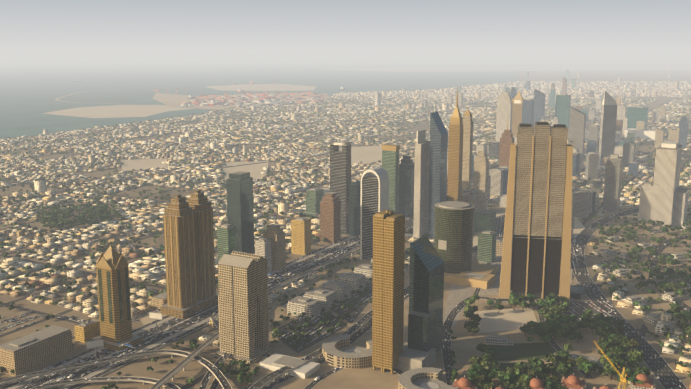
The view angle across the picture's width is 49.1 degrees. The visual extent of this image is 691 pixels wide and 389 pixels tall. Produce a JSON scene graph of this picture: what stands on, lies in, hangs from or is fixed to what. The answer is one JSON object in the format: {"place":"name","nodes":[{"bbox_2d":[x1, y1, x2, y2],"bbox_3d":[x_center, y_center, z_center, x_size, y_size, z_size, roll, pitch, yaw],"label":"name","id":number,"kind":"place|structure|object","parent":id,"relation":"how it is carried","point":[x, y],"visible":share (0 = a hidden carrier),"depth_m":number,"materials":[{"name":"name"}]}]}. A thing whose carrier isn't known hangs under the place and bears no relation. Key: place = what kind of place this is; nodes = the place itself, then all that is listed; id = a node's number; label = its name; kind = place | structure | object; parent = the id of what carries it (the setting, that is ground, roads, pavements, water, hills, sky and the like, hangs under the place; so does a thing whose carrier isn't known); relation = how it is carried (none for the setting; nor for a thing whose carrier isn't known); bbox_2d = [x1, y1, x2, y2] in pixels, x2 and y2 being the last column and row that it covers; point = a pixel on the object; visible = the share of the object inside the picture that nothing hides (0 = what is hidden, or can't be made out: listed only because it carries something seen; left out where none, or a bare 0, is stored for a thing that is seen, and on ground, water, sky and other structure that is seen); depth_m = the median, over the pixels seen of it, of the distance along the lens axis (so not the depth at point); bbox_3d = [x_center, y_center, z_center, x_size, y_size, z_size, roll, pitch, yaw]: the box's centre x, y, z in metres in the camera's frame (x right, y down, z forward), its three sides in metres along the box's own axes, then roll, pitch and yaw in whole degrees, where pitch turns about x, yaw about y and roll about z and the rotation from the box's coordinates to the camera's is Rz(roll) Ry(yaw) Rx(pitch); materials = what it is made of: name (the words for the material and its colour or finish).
{"place":"outdoors","nodes":[
{"label":"outdoors","id":0,"kind":"place"},
{"bbox_2d":[36,201,121,229],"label":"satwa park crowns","id":1,"kind":"object","parent":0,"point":[80,217],"visible":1,"depth_m":2045.79,"materials":[{"name":"green plant"}]},
{"bbox_2d":[43,105,196,117],"bbox_3d":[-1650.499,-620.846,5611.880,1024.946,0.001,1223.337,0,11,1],"label":"sandy island","id":2,"kind":"structure","parent":0,"point":[116,111],"depth_m":5556.97,"materials":[{"name":"sand"}]},
{"bbox_2d":[152,93,333,109],"bbox_3d":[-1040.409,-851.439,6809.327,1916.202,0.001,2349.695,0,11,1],"label":"port land","id":3,"kind":"structure","parent":0,"point":[172,100],"depth_m":6876.39,"materials":[{"name":"sand"}]},
{"bbox_2d":[180,95,324,106],"bbox_3d":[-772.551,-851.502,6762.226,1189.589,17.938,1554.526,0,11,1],"label":"port containers","id":4,"kind":"object","parent":3,"relation":"on","point":[270,100],"visible":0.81,"depth_m":6491.72,"materials":[{"name":"metal"}]},
{"bbox_2d":[0,53,520,138],"bbox_3d":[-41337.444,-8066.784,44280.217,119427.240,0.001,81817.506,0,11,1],"label":"sea","id":5,"kind":"structure","parent":0,"point":[33,86],"depth_m":12630.32,"materials":[{"name":"liquid"}]},
{"bbox_2d":[205,84,315,90],"bbox_3d":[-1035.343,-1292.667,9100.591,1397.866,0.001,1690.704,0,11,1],"label":"island","id":6,"kind":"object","parent":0,"point":[267,87],"visible":1,"depth_m":9017.45,"materials":[{"name":"sand"}]},
{"bbox_2d":[0,53,690,388],"bbox_3d":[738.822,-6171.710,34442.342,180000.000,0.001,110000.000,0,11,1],"label":"ground","id":7,"kind":"structure","parent":0,"point":[162,368],"depth_m":2426.52,"materials":[{"name":"sand"}]},
{"bbox_2d":[0,325,72,375],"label":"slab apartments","id":8,"kind":"structure","parent":7,"relation":"on","point":[27,353],"depth_m":1094.14,"materials":[{"name":"concrete"}]},
{"bbox_2d":[74,318,99,342],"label":"yellow block","id":9,"kind":"structure","parent":7,"relation":"on","point":[85,330],"depth_m":1192.94,"materials":[{"name":"concrete"}]},
{"bbox_2d":[33,377,178,388],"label":"flyover","id":10,"kind":"object","parent":7,"relation":"on","point":[152,380],"visible":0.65,"depth_m":1031.79,"materials":[{"name":"concrete"}]},
{"bbox_2d":[30,376,180,388],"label":"flyover parapet","id":11,"kind":"structure","parent":10,"relation":"on","point":[103,377],"depth_m":1032.25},
{"bbox_2d":[0,350,231,388],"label":"flyover","id":12,"kind":"object","parent":7,"relation":"on","point":[221,377],"visible":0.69,"depth_m":1075.06,"materials":[{"name":"concrete"}]},
{"bbox_2d":[0,349,231,388],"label":"flyover parapet","id":13,"kind":"structure","parent":12,"relation":"on","point":[115,359],"depth_m":1082.59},
{"bbox_2d":[90,245,142,350],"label":"tower","id":14,"kind":"structure","parent":7,"relation":"on","point":[112,272],"depth_m":1157.85,"materials":[{"name":"gold concrete"}]},
{"bbox_2d":[58,317,210,388],"bbox_3d":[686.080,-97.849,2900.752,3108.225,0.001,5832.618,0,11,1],"label":"verge","id":15,"kind":"structure","parent":7,"relation":"on","point":[147,348],"depth_m":1166.43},
{"bbox_2d":[121,159,166,170],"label":"sand lots","id":16,"kind":"structure","parent":7,"relation":"on","point":[138,164],"depth_m":3014.16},
{"bbox_2d":[8,187,322,253],"bbox_3d":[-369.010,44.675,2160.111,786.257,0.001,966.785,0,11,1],"label":"road","id":17,"kind":"structure","parent":7,"relation":"on","point":[135,233],"depth_m":1846.55,"materials":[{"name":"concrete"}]},
{"bbox_2d":[161,189,218,318],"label":"twin bronze towers","id":18,"kind":"structure","parent":7,"relation":"on","point":[189,253],"depth_m":1303.21,"materials":[{"name":"brown concrete"}]},
{"bbox_2d":[217,224,236,261],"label":"office building","id":19,"kind":"structure","parent":7,"relation":"on","point":[226,239],"depth_m":1444.82,"materials":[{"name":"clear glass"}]},
{"bbox_2d":[46,217,412,388],"bbox_3d":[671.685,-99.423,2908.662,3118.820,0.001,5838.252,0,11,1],"label":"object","id":20,"kind":"object","parent":7,"relation":"on","point":[83,371],"visible":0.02,"depth_m":1268.26,"materials":[{"name":"concrete"}]},
{"bbox_2d":[48,216,412,382],"bbox_3d":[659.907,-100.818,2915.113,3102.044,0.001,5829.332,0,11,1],"label":"highway","id":21,"kind":"structure","parent":7,"relation":"on","point":[198,314],"depth_m":1286.58,"materials":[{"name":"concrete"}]},
{"bbox_2d":[226,171,254,253],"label":"skyscraper","id":22,"kind":"structure","parent":7,"relation":"on","point":[240,211],"depth_m":1535.88,"materials":[{"name":"glass"}]},
{"bbox_2d":[69,224,412,388],"bbox_3d":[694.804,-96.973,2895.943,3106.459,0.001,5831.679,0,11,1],"label":"highway","id":23,"kind":"structure","parent":7,"relation":"on","point":[134,358],"depth_m":1186.17,"materials":[{"name":"asphalt"}]},
{"bbox_2d":[223,160,268,178],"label":"sand lots","id":24,"kind":"structure","parent":7,"relation":"on","point":[255,170],"depth_m":2913.30,"materials":[{"name":"sand"}]},
{"bbox_2d":[255,238,271,272],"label":"building","id":25,"kind":"structure","parent":7,"relation":"on","point":[263,247],"depth_m":1535.45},
{"bbox_2d":[263,224,285,270],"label":"building","id":26,"kind":"structure","parent":7,"relation":"on","point":[274,233],"depth_m":1565.67,"materials":[{"name":"concrete"}]},
{"bbox_2d":[0,126,599,388],"bbox_3d":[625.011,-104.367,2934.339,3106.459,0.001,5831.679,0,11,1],"label":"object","id":27,"kind":"object","parent":7,"relation":"on","point":[82,353],"visible":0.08,"depth_m":1228.00,"materials":[{"name":"concrete"}]},
{"bbox_2d":[291,217,310,254],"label":"building","id":28,"kind":"structure","parent":7,"relation":"on","point":[300,236],"depth_m":1690.89,"materials":[{"name":"concrete"}]},
{"bbox_2d":[207,244,409,388],"bbox_3d":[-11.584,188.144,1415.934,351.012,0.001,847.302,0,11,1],"label":"ground strip","id":29,"kind":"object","parent":7,"relation":"on","point":[280,346],"depth_m":1301.76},
{"bbox_2d":[210,360,252,383],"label":"trees","id":30,"kind":"object","parent":29,"relation":"on","point":[242,373],"visible":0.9,"depth_m":1060.00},
{"bbox_2d":[215,251,272,363],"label":"building","id":31,"kind":"structure","parent":29,"relation":"on","point":[243,306],"depth_m":1111.43,"materials":[{"name":"grey"}]},
{"bbox_2d":[287,296,321,318],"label":"office row","id":32,"kind":"object","parent":29,"relation":"on","point":[308,307],"visible":0.92,"depth_m":1302.97,"materials":[{"name":"concrete"}]},
{"bbox_2d":[270,310,347,352],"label":"parking lot","id":33,"kind":"structure","parent":29,"relation":"on","point":[311,337],"depth_m":1232.51,"materials":[{"name":"asphalt"}]},
{"bbox_2d":[303,288,336,309],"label":"office row","id":34,"kind":"object","parent":29,"relation":"on","point":[326,298],"visible":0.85,"depth_m":1347.17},
{"bbox_2d":[320,280,350,300],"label":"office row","id":35,"kind":"object","parent":29,"relation":"on","point":[341,289],"visible":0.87,"depth_m":1392.83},
{"bbox_2d":[272,258,408,346],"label":"trees","id":36,"kind":"object","parent":29,"relation":"on","point":[328,321],"visible":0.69,"depth_m":1262.24,"materials":[{"name":"plant"}]},
{"bbox_2d":[329,282,372,322],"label":"parking lot row","id":37,"kind":"object","parent":29,"relation":"on","point":[364,304],"visible":0.2,"depth_m":1360.08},
{"bbox_2d":[337,272,365,291],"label":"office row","id":38,"kind":"object","parent":29,"relation":"on","point":[355,280],"visible":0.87,"depth_m":1442.33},
{"bbox_2d":[353,264,372,282],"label":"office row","id":39,"kind":"object","parent":29,"relation":"on","point":[366,270],"visible":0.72,"depth_m":1494.16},
{"bbox_2d":[360,167,388,260],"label":"arched skyscraper","id":40,"kind":"structure","parent":29,"relation":"on","point":[374,193],"depth_m":1626.91,"materials":[{"name":"glass"}]},
{"bbox_2d":[302,188,322,215],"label":"office building","id":41,"kind":"structure","parent":7,"relation":"on","point":[314,196],"depth_m":2082.75,"materials":[{"name":"green glass"}]},
{"bbox_2d":[8,115,626,388],"bbox_3d":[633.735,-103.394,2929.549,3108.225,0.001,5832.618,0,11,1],"label":"verge","id":42,"kind":"structure","parent":7,"relation":"on","point":[135,333],"depth_m":1247.95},
{"bbox_2d":[31,347,143,384],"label":"cars","id":43,"kind":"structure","parent":42,"relation":"on","point":[82,360],"depth_m":1100.02,"materials":[{"name":"paint"}]},
{"bbox_2d":[16,116,626,388],"bbox_3d":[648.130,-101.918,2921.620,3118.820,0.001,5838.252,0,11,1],"label":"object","id":44,"kind":"object","parent":7,"relation":"on","point":[152,331],"visible":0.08,"depth_m":1265.96,"materials":[{"name":"concrete"}]},
{"bbox_2d":[320,192,340,242],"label":"high-rise building","id":45,"kind":"structure","parent":7,"relation":"on","point":[330,217],"depth_m":1791.18,"materials":[{"name":"concrete"}]},
{"bbox_2d":[330,141,350,234],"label":"skyscraper","id":46,"kind":"structure","parent":7,"relation":"on","point":[340,170],"depth_m":1858.61,"materials":[{"name":"paint"}]},
{"bbox_2d":[0,129,690,388],"bbox_3d":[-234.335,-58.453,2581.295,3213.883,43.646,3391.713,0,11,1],"label":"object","id":47,"kind":"structure","parent":7,"relation":"on","point":[89,301],"depth_m":2266.88,"materials":[{"name":"concrete"}]},
{"bbox_2d":[0,129,690,361],"bbox_3d":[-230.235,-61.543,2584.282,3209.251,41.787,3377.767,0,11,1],"label":"houses","id":48,"kind":"structure","parent":47,"relation":"attached to","point":[134,296],"depth_m":2508.55,"materials":[{"name":"concrete"}]},
{"bbox_2d":[0,132,690,388],"bbox_3d":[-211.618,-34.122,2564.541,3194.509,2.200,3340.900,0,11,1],"label":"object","id":49,"kind":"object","parent":47,"relation":"attached to","point":[214,224],"visible":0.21,"depth_m":2089.03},
{"bbox_2d":[0,98,690,180],"bbox_3d":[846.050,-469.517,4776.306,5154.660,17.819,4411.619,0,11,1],"label":"houses","id":50,"kind":"structure","parent":7,"relation":"on","point":[266,142],"depth_m":4019.20,"materials":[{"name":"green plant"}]},
{"bbox_2d":[0,177,690,388],"bbox_3d":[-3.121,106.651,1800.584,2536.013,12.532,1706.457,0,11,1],"label":"district trees","id":51,"kind":"object","parent":7,"relation":"on","point":[192,342],"visible":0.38,"depth_m":1768.34,"materials":[{"name":"green plant"}]},
{"bbox_2d":[349,179,360,236],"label":"skyscraper","id":52,"kind":"structure","parent":7,"relation":"on","point":[354,203],"depth_m":1844.85,"materials":[{"name":"grey glass"}]},
{"bbox_2d":[339,146,381,163],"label":"sand lots","id":53,"kind":"structure","parent":7,"relation":"on","point":[367,154],"depth_m":3299.76,"materials":[{"name":"sand"}]},
{"bbox_2d":[78,90,690,175],"bbox_3d":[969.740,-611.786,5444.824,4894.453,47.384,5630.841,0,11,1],"label":"city buildings","id":54,"kind":"structure","parent":7,"relation":"on","point":[371,128],"depth_m":4790.09,"materials":[{"name":"concrete"}]},
{"bbox_2d":[382,144,399,213],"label":"skyscraper","id":55,"kind":"structure","parent":7,"relation":"on","point":[390,159],"depth_m":2037.25,"materials":[{"name":"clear glass"}]},
{"bbox_2d":[151,108,652,388],"bbox_3d":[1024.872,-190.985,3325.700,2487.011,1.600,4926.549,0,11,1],"label":"metro viaduct","id":56,"kind":"object","parent":7,"relation":"on","point":[268,292],"visible":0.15,"depth_m":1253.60,"materials":[{"name":"concrete"}]},
{"bbox_2d":[150,139,587,388],"bbox_3d":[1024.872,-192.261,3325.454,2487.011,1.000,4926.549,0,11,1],"label":"metro viaduct parapet","id":57,"kind":"structure","parent":56,"relation":"on","point":[218,313],"depth_m":1242.00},
{"bbox_2d":[159,111,648,388],"bbox_3d":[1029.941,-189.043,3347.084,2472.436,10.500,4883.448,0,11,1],"label":"metro viaduct piers","id":58,"kind":"structure","parent":7,"relation":"on","point":[274,293],"depth_m":1444.36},
{"bbox_2d":[398,150,413,216],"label":"skyscraper","id":59,"kind":"structure","parent":7,"relation":"on","point":[406,188],"depth_m":2058.03,"materials":[{"name":"grey glass"}]},
{"bbox_2d":[413,129,429,237],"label":"skyscraper","id":60,"kind":"structure","parent":7,"relation":"on","point":[421,184],"depth_m":1818.37,"materials":[{"name":"paint"}]},
{"bbox_2d":[428,104,447,238],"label":"skyscraper","id":61,"kind":"structure","parent":7,"relation":"on","point":[438,161],"depth_m":1805.65,"materials":[{"name":"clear glass"}]},
{"bbox_2d":[489,169,503,195],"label":"building","id":62,"kind":"structure","parent":7,"relation":"on","point":[496,187],"depth_m":2348.83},
{"bbox_2d":[496,92,512,141],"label":"skyscraper","id":63,"kind":"structure","parent":7,"relation":"on","point":[504,108],"depth_m":3580.53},
{"bbox_2d":[499,122,513,166],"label":"brown tower","id":64,"kind":"structure","parent":7,"relation":"on","point":[506,139],"depth_m":2441.25,"materials":[{"name":"concrete"}]},
{"bbox_2d":[337,81,690,96],"bbox_3d":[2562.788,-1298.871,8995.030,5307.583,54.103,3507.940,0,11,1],"label":"city buildings","id":65,"kind":"structure","parent":7,"relation":"on","point":[597,87],"depth_m":8468.77,"materials":[{"name":"concrete"}]},
{"bbox_2d":[511,91,524,135],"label":"skyscraper","id":66,"kind":"structure","parent":7,"relation":"on","point":[518,99],"depth_m":3888.03,"materials":[{"name":"beige concrete"}]},
{"bbox_2d":[522,99,533,124],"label":"skyscraper","id":67,"kind":"structure","parent":7,"relation":"on","point":[527,111],"depth_m":3699.60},
{"bbox_2d":[533,89,544,121],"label":"skyscraper","id":68,"kind":"structure","parent":7,"relation":"on","point":[539,104],"depth_m":4249.12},
{"bbox_2d":[555,94,570,129],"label":"glass tower","id":69,"kind":"structure","parent":7,"relation":"on","point":[562,110],"depth_m":4253.37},
{"bbox_2d":[569,102,585,152],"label":"skyscraper","id":70,"kind":"structure","parent":7,"relation":"on","point":[577,125],"depth_m":3148.46,"materials":[{"name":"silver metal"}]},
{"bbox_2d":[571,189,592,217],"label":"office building","id":71,"kind":"structure","parent":7,"relation":"on","point":[581,203],"depth_m":2060.87,"materials":[{"name":"concrete"}]},
{"bbox_2d":[585,152,598,180],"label":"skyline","id":72,"kind":"structure","parent":7,"relation":"on","point":[591,165],"depth_m":2632.68},
{"bbox_2d":[598,89,616,169],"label":"skyscraper","id":73,"kind":"structure","parent":7,"relation":"on","point":[608,127],"depth_m":2877.61,"materials":[{"name":"glass"}]},
{"bbox_2d":[603,154,622,212],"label":"building","id":74,"kind":"structure","parent":7,"relation":"on","point":[612,182],"depth_m":2117.01,"materials":[{"name":"concrete"}]},
{"bbox_2d":[623,142,635,166],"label":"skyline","id":75,"kind":"structure","parent":7,"relation":"on","point":[629,149],"depth_m":2926.96},
{"bbox_2d":[571,201,690,388],"bbox_3d":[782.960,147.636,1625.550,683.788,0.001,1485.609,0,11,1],"label":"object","id":76,"kind":"object","parent":7,"relation":"on","point":[582,277],"visible":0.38,"depth_m":1331.21,"materials":[{"name":"asphalt"}]},
{"bbox_2d":[627,106,648,128],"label":"office building","id":77,"kind":"structure","parent":7,"relation":"on","point":[635,114],"depth_m":4069.09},
{"bbox_2d":[624,128,655,139],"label":"building","id":78,"kind":"structure","parent":7,"relation":"on","point":[647,134],"depth_m":3828.14,"materials":[{"name":"white paint"}]},
{"bbox_2d":[679,116,688,148],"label":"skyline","id":79,"kind":"structure","parent":7,"relation":"on","point":[683,124],"depth_m":3466.05,"materials":[{"name":"blue glass"}]},
{"bbox_2d":[0,0,690,52],"label":"sky","id":80,"kind":"structure","parent":0,"point":[26,26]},
{"bbox_2d":[4,155,690,388],"bbox_3d":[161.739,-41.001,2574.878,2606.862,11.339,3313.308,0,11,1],"label":"cars","id":81,"kind":"object","parent":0,"point":[216,369],"visible":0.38,"depth_m":1269.29,"materials":[{"name":"paint"}]},
{"bbox_2d":[252,206,663,388],"bbox_3d":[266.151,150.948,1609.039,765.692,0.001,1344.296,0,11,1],"label":"ground","id":82,"kind":"structure","parent":0,"point":[464,344],"depth_m":1139.83,"materials":[{"name":"sand"}]},
{"bbox_2d":[260,353,319,378],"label":"white hall","id":83,"kind":"structure","parent":82,"relation":"on","point":[275,361],"depth_m":1082.87,"materials":[{"name":"paint"}]},
{"bbox_2d":[251,311,371,388],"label":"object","id":84,"kind":"structure","parent":82,"relation":"on","point":[266,379],"depth_m":1099.30,"materials":[{"name":"concrete"}]},
{"bbox_2d":[322,334,371,368],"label":"round building","id":85,"kind":"structure","parent":82,"relation":"on","point":[339,351],"depth_m":1104.36,"materials":[{"name":"stone"}]},
{"bbox_2d":[244,232,512,388],"bbox_3d":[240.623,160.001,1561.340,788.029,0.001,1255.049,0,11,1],"label":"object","id":86,"kind":"object","parent":82,"relation":"on","point":[353,337],"visible":0.02,"depth_m":1223.60,"materials":[{"name":"concrete"}]},
{"bbox_2d":[372,210,404,373],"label":"gold tower","id":87,"kind":"structure","parent":82,"relation":"on","point":[388,282],"depth_m":1055.95,"materials":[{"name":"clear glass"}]},
{"bbox_2d":[394,235,443,370],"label":"skyscraper","id":88,"kind":"structure","parent":82,"relation":"on","point":[422,347],"depth_m":1103.13,"materials":[{"name":"blue glass"}]},
{"bbox_2d":[398,367,458,388],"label":"curved podium","id":89,"kind":"object","parent":82,"relation":"on","point":[424,378],"visible":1,"depth_m":1033.65,"materials":[{"name":"concrete"}]},
{"bbox_2d":[447,87,463,200],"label":"skyscraper","id":90,"kind":"structure","parent":82,"relation":"on","point":[455,161],"depth_m":1909.39,"materials":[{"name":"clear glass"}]},
{"bbox_2d":[443,255,478,326],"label":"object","id":91,"kind":"structure","parent":82,"relation":"on","point":[457,294],"depth_m":1406.78,"materials":[{"name":"stone"}]},
{"bbox_2d":[434,201,498,282],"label":"cylinder tower","id":92,"kind":"structure","parent":82,"relation":"on","point":[453,234],"depth_m":1502.96,"materials":[{"name":"green glass"}]},
{"bbox_2d":[462,110,472,189],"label":"skyscraper","id":93,"kind":"structure","parent":82,"relation":"on","point":[467,151],"depth_m":1966.65,"materials":[{"name":"beige concrete"}]},
{"bbox_2d":[455,271,494,288],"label":"low building","id":94,"kind":"structure","parent":82,"relation":"on","point":[476,279],"depth_m":1472.08,"materials":[{"name":"concrete"}]},
{"bbox_2d":[473,151,488,210],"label":"beige tower","id":95,"kind":"structure","parent":82,"relation":"on","point":[481,174],"depth_m":2106.49,"materials":[{"name":"concrete"}]},
{"bbox_2d":[474,210,495,232],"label":"office building","id":96,"kind":"structure","parent":82,"relation":"on","point":[485,220],"depth_m":1885.20,"materials":[{"name":"green glass"}]},
{"bbox_2d":[477,230,496,262],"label":"office building","id":97,"kind":"structure","parent":82,"relation":"on","point":[486,252],"depth_m":1630.85,"materials":[{"name":"glass"}]},
{"bbox_2d":[480,255,501,295],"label":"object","id":98,"kind":"structure","parent":82,"relation":"on","point":[493,289],"depth_m":1484.72,"materials":[{"name":"stone"}]},
{"bbox_2d":[485,335,513,345],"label":"park pavilion","id":99,"kind":"structure","parent":82,"relation":"on","point":[494,339],"depth_m":1178.40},
{"bbox_2d":[470,307,536,333],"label":"sandy lot","id":100,"kind":"structure","parent":82,"relation":"on","point":[502,320],"depth_m":1287.18,"materials":[{"name":"sand"}]},
{"bbox_2d":[442,283,583,385],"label":"road","id":101,"kind":"structure","parent":82,"relation":"on","point":[446,344],"depth_m":1214.96,"materials":[{"name":"asphalt"}]},
{"bbox_2d":[486,342,555,360],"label":"lawn","id":102,"kind":"structure","parent":82,"relation":"on","point":[527,351],"depth_m":1151.03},
{"bbox_2d":[499,122,572,301],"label":"skyscraper","id":103,"kind":"structure","parent":82,"relation":"on","point":[537,244],"depth_m":1358.48,"materials":[{"name":"concrete"}]},
{"bbox_2d":[463,293,649,388],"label":"trees","id":104,"kind":"object","parent":82,"relation":"on","point":[483,371],"visible":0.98,"depth_m":1114.41,"materials":[{"name":"green plant"}]},
{"bbox_2d":[561,373,585,388],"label":"domed building","id":105,"kind":"structure","parent":82,"relation":"on","point":[573,381],"depth_m":1006.39,"materials":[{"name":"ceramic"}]},
{"bbox_2d":[557,300,612,320],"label":"parking lot","id":106,"kind":"structure","parent":82,"relation":"on","point":[577,309],"depth_m":1341.73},
{"bbox_2d":[629,372,655,388],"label":"domed palace","id":107,"kind":"structure","parent":82,"relation":"on","point":[649,384],"depth_m":1008.88,"materials":[{"name":"ceramic"}]},
{"bbox_2d":[323,66,690,71],"bbox_3d":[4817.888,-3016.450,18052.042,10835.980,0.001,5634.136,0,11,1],"label":"haze","id":108,"kind":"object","parent":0,"point":[560,68],"depth_m":17785.68,"materials":[{"name":"grey"}]},
{"bbox_2d":[587,199,690,360],"bbox_3d":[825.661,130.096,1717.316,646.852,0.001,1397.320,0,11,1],"label":"zabeel ground","id":109,"kind":"structure","parent":0,"point":[655,305],"depth_m":1654.15,"materials":[{"name":"sand"}]},
{"bbox_2d":[596,207,690,341],"bbox_3d":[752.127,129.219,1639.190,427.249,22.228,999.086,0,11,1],"label":"trees","id":110,"kind":"object","parent":109,"relation":"on","point":[663,285],"visible":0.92,"depth_m":1538.55,"materials":[{"name":"plant"}]},
{"bbox_2d":[638,182,652,222],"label":"white slab","id":111,"kind":"structure","parent":109,"relation":"on","point":[646,190],"depth_m":1997.50,"materials":[{"name":"concrete"}]},
{"bbox_2d":[650,141,682,226],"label":"white slab","id":112,"kind":"structure","parent":109,"relation":"on","point":[667,167],"depth_m":1944.23,"materials":[{"name":"paint"}]},
{"bbox_2d":[647,235,690,313],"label":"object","id":113,"kind":"object","parent":109,"relation":"on","point":[661,248],"visible":0.35,"depth_m":1661.49,"materials":[{"name":"concrete"}]},
{"bbox_2d":[672,187,688,226],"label":"building","id":114,"kind":"structure","parent":109,"relation":"on","point":[680,205],"depth_m":1955.04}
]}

